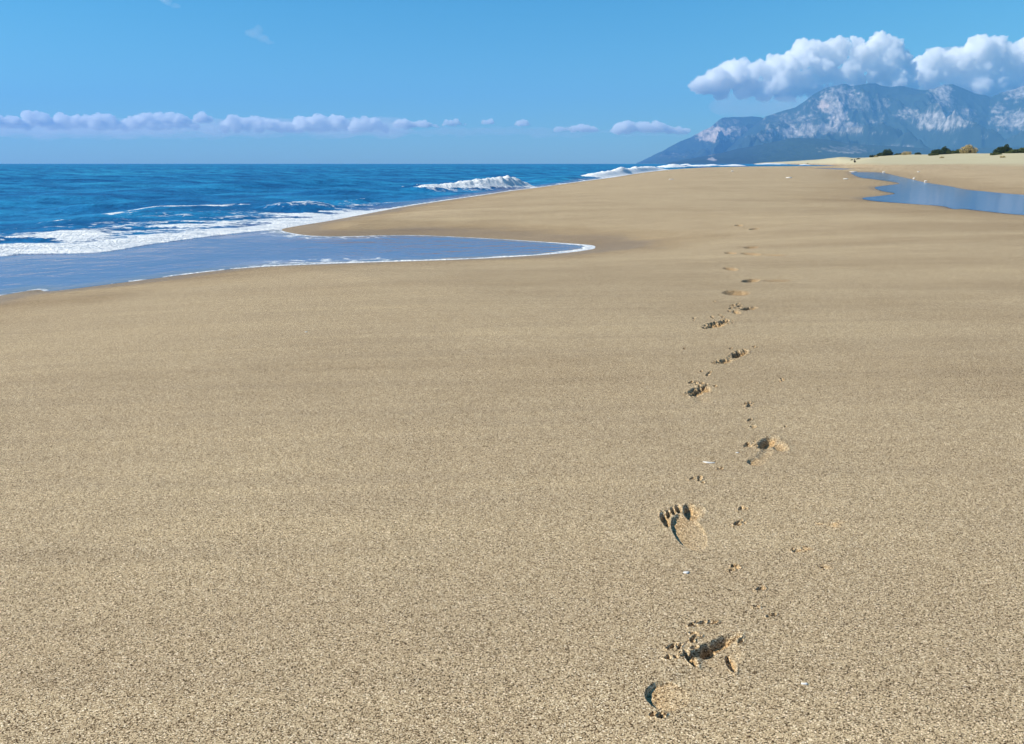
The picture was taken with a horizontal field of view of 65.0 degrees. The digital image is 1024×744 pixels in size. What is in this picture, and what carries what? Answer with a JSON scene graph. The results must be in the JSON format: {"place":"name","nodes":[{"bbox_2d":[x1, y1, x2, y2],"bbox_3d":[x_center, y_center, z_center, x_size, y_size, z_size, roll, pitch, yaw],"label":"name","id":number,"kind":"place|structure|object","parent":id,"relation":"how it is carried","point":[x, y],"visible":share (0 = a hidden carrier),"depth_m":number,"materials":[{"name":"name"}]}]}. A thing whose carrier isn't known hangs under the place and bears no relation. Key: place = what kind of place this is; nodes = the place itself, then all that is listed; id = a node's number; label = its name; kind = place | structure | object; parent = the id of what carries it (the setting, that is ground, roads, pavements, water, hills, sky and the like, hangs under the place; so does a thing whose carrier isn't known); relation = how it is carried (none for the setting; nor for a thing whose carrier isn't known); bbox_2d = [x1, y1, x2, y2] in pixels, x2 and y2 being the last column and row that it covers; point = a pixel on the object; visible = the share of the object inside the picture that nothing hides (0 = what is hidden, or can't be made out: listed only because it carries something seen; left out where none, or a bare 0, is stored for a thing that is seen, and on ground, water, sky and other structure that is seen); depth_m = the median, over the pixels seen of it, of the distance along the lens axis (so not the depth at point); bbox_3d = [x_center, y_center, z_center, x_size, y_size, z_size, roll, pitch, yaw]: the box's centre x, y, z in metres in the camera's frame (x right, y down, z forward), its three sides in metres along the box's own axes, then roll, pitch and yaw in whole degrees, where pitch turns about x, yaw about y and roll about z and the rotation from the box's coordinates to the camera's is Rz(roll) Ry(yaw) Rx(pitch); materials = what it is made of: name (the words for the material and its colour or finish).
{"place":"outdoors","nodes":[
{"label":"outdoors","id":0,"kind":"place"},
{"bbox_2d":[0,163,829,244],"bbox_3d":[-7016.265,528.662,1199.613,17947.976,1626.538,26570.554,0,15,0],"label":"sea water","id":1,"kind":"structure","parent":0,"point":[42,200],"depth_m":44.33,"materials":[{"name":"blue liquid"}]},
{"bbox_2d":[0,178,604,273],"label":"sea foam","id":2,"kind":"object","parent":1,"relation":"on","point":[49,248],"visible":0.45,"depth_m":16.54,"materials":[{"name":"liquid"}]},
{"bbox_2d":[321,198,384,203],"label":"breaking wave","id":3,"kind":"object","parent":1,"relation":"on","point":[362,200],"visible":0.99,"depth_m":31.92,"materials":[{"name":"liquid"}]},
{"bbox_2d":[381,201,431,206],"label":"breaking wave","id":4,"kind":"object","parent":1,"relation":"on","point":[406,203],"visible":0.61,"depth_m":31.22,"materials":[{"name":"liquid"}]},
{"bbox_2d":[396,184,426,187],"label":"breaking wave","id":5,"kind":"object","parent":1,"relation":"on","point":[413,185],"visible":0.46,"depth_m":52.25,"materials":[{"name":"liquid"}]},
{"bbox_2d":[405,175,537,189],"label":"breaking wave","id":6,"kind":"object","parent":1,"relation":"on","point":[507,181],"visible":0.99,"depth_m":48.71,"materials":[{"name":"liquid"}]},
{"bbox_2d":[579,167,634,177],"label":"breaking wave","id":7,"kind":"object","parent":1,"relation":"on","point":[620,171],"visible":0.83,"depth_m":101.25,"materials":[{"name":"liquid"}]},
{"bbox_2d":[656,164,688,167],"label":"breaking wave","id":8,"kind":"object","parent":1,"relation":"on","point":[673,166],"visible":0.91,"depth_m":285.88,"materials":[{"name":"liquid"}]},
{"bbox_2d":[0,165,830,295],"bbox_3d":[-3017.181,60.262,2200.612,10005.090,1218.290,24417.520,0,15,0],"label":"swash water","id":9,"kind":"structure","parent":0,"point":[20,272],"depth_m":13.94,"materials":[{"name":"blue liquid"}]},
{"bbox_2d":[627,166,667,173],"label":"breaking wave","id":10,"kind":"object","parent":9,"relation":"on","point":[637,170],"visible":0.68,"depth_m":153.49,"materials":[{"name":"liquid"}]},
{"bbox_2d":[0,153,1023,743],"bbox_3d":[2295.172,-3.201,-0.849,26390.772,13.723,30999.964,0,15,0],"label":"ground","id":11,"kind":"structure","parent":0,"point":[404,503],"depth_m":3.01,"materials":[{"name":"beige sand"}]},
{"bbox_2d":[658,501,706,550],"bbox_3d":[0.548,0.501,2.598,0.160,0.029,0.371,3,15,13],"label":"footprint","id":12,"kind":"object","parent":11,"relation":"on","point":[684,525],"visible":0.99,"depth_m":2.62},
{"bbox_2d":[645,629,745,710],"bbox_3d":[0.443,0.686,1.848,0.153,0.041,0.393,10,18,34],"label":"footprint","id":13,"kind":"object","parent":11,"relation":"on","point":[717,655],"visible":0.98,"depth_m":1.84},
{"bbox_2d":[683,383,712,403],"bbox_3d":[0.946,0.122,4.082,0.141,0.046,0.393,6,16,20],"label":"footprint","id":14,"kind":"object","parent":11,"relation":"on","point":[698,391],"visible":1,"depth_m":4.13},
{"bbox_2d":[698,318,732,329],"bbox_3d":[1.473,-0.315,5.837,0.207,0.073,0.511,7,16,27],"label":"footprint","id":15,"kind":"object","parent":11,"relation":"on","point":[719,324],"visible":0.85,"depth_m":5.87},
{"bbox_2d":[723,267,737,270],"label":"footprint","id":16,"kind":"object","parent":11,"relation":"on","point":[731,268],"visible":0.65,"depth_m":9.68},
{"bbox_2d":[714,348,750,364],"bbox_3d":[1.330,-0.072,4.833,0.134,0.058,0.501,10,18,33],"label":"footprint","id":17,"kind":"object","parent":11,"relation":"on","point":[733,356],"visible":0.83,"depth_m":4.86},
{"bbox_2d":[721,290,750,295],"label":"footprint","id":18,"kind":"object","parent":11,"relation":"on","point":[736,292],"visible":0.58,"depth_m":7.56},
{"bbox_2d":[730,306,760,314],"bbox_3d":[1.873,-0.477,6.450,0.228,0.048,0.495,6,16,21],"label":"footprint","id":19,"kind":"object","parent":11,"relation":"on","point":[741,308],"visible":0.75,"depth_m":6.56},
{"bbox_2d":[743,246,758,248],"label":"footprint","id":20,"kind":"object","parent":11,"relation":"on","point":[749,247],"visible":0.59,"depth_m":13.05},
{"bbox_2d":[740,252,788,255],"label":"footprint","id":21,"kind":"object","parent":11,"relation":"on","point":[754,254],"visible":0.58,"depth_m":11.55},
{"bbox_2d":[741,278,791,282],"bbox_3d":[2.629,-0.923,8.335,0.499,0.052,0.383,8,17,28],"label":"footprint","id":22,"kind":"object","parent":11,"relation":"on","point":[751,280],"visible":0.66,"depth_m":8.44},
{"bbox_2d":[743,434,791,465],"bbox_3d":[1.030,0.326,3.264,0.404,0.038,0.185,-13,19,-41],"label":"footprint","id":23,"kind":"object","parent":11,"relation":"on","point":[765,445],"visible":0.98,"depth_m":3.30},
{"bbox_2d":[882,149,892,155],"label":"evergreen bush","id":24,"kind":"object","parent":11,"relation":"on","point":[886,152],"visible":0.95,"depth_m":363.70,"materials":[{"name":"green plant"}]},
{"bbox_2d":[931,149,945,154],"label":"evergreen bush","id":25,"kind":"object","parent":11,"relation":"on","point":[939,151],"visible":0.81,"depth_m":303.17,"materials":[{"name":"green plant"}]},
{"bbox_2d":[945,149,961,153],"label":"scrub","id":26,"kind":"object","parent":11,"relation":"on","point":[952,152],"visible":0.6,"depth_m":303.46,"materials":[{"name":"green plant"}]},
{"bbox_2d":[959,144,978,153],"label":"dry bush","id":27,"kind":"object","parent":11,"relation":"on","point":[968,148],"visible":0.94,"depth_m":293.54,"materials":[{"name":"beige plant"}]},
{"bbox_2d":[993,147,1006,152],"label":"evergreen bush","id":28,"kind":"object","parent":11,"relation":"on","point":[1000,150],"visible":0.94,"depth_m":255.44,"materials":[{"name":"green plant"}]},
{"bbox_2d":[1002,144,1012,151],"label":"evergreen bush","id":29,"kind":"object","parent":11,"relation":"on","point":[1007,146],"visible":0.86,"depth_m":255.54,"materials":[{"name":"green plant"}]},
{"bbox_2d":[1005,147,1023,152],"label":"scrub","id":30,"kind":"object","parent":11,"relation":"on","point":[1021,150],"visible":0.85,"depth_m":251.01,"materials":[{"name":"green plant"}]},
{"bbox_2d":[0,0,1023,163],"label":"sky","id":31,"kind":"structure","parent":0,"point":[82,81],"materials":[{"name":"blue"}]},
{"bbox_2d":[636,116,762,163],"bbox_3d":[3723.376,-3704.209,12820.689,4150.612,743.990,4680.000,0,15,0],"label":"headland hill","id":32,"kind":"structure","parent":0,"point":[721,135],"depth_m":12630.33,"materials":[{"name":"grey stone"}]},
{"bbox_2d":[817,168,846,169],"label":"shallow channel water","id":33,"kind":"structure","parent":0,"point":[832,168],"depth_m":202.01,"materials":[{"name":"grey liquid"}]},
{"bbox_2d":[666,138,1023,163],"bbox_3d":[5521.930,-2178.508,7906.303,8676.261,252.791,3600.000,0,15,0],"label":"foothill ridge","id":34,"kind":"structure","parent":0,"point":[794,149],"depth_m":7391.15,"materials":[{"name":"grey stone"}]},
{"bbox_2d":[725,83,1023,151],"bbox_3d":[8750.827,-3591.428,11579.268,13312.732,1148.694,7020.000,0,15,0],"label":"mountain range","id":35,"kind":"structure","parent":0,"point":[951,116],"depth_m":11072.60,"materials":[{"name":"grey stone"}]},
{"bbox_2d":[851,172,1023,214],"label":"tidal pool water","id":36,"kind":"structure","parent":0,"point":[907,191],"depth_m":30.00,"materials":[{"name":"blue liquid"}]}
]}

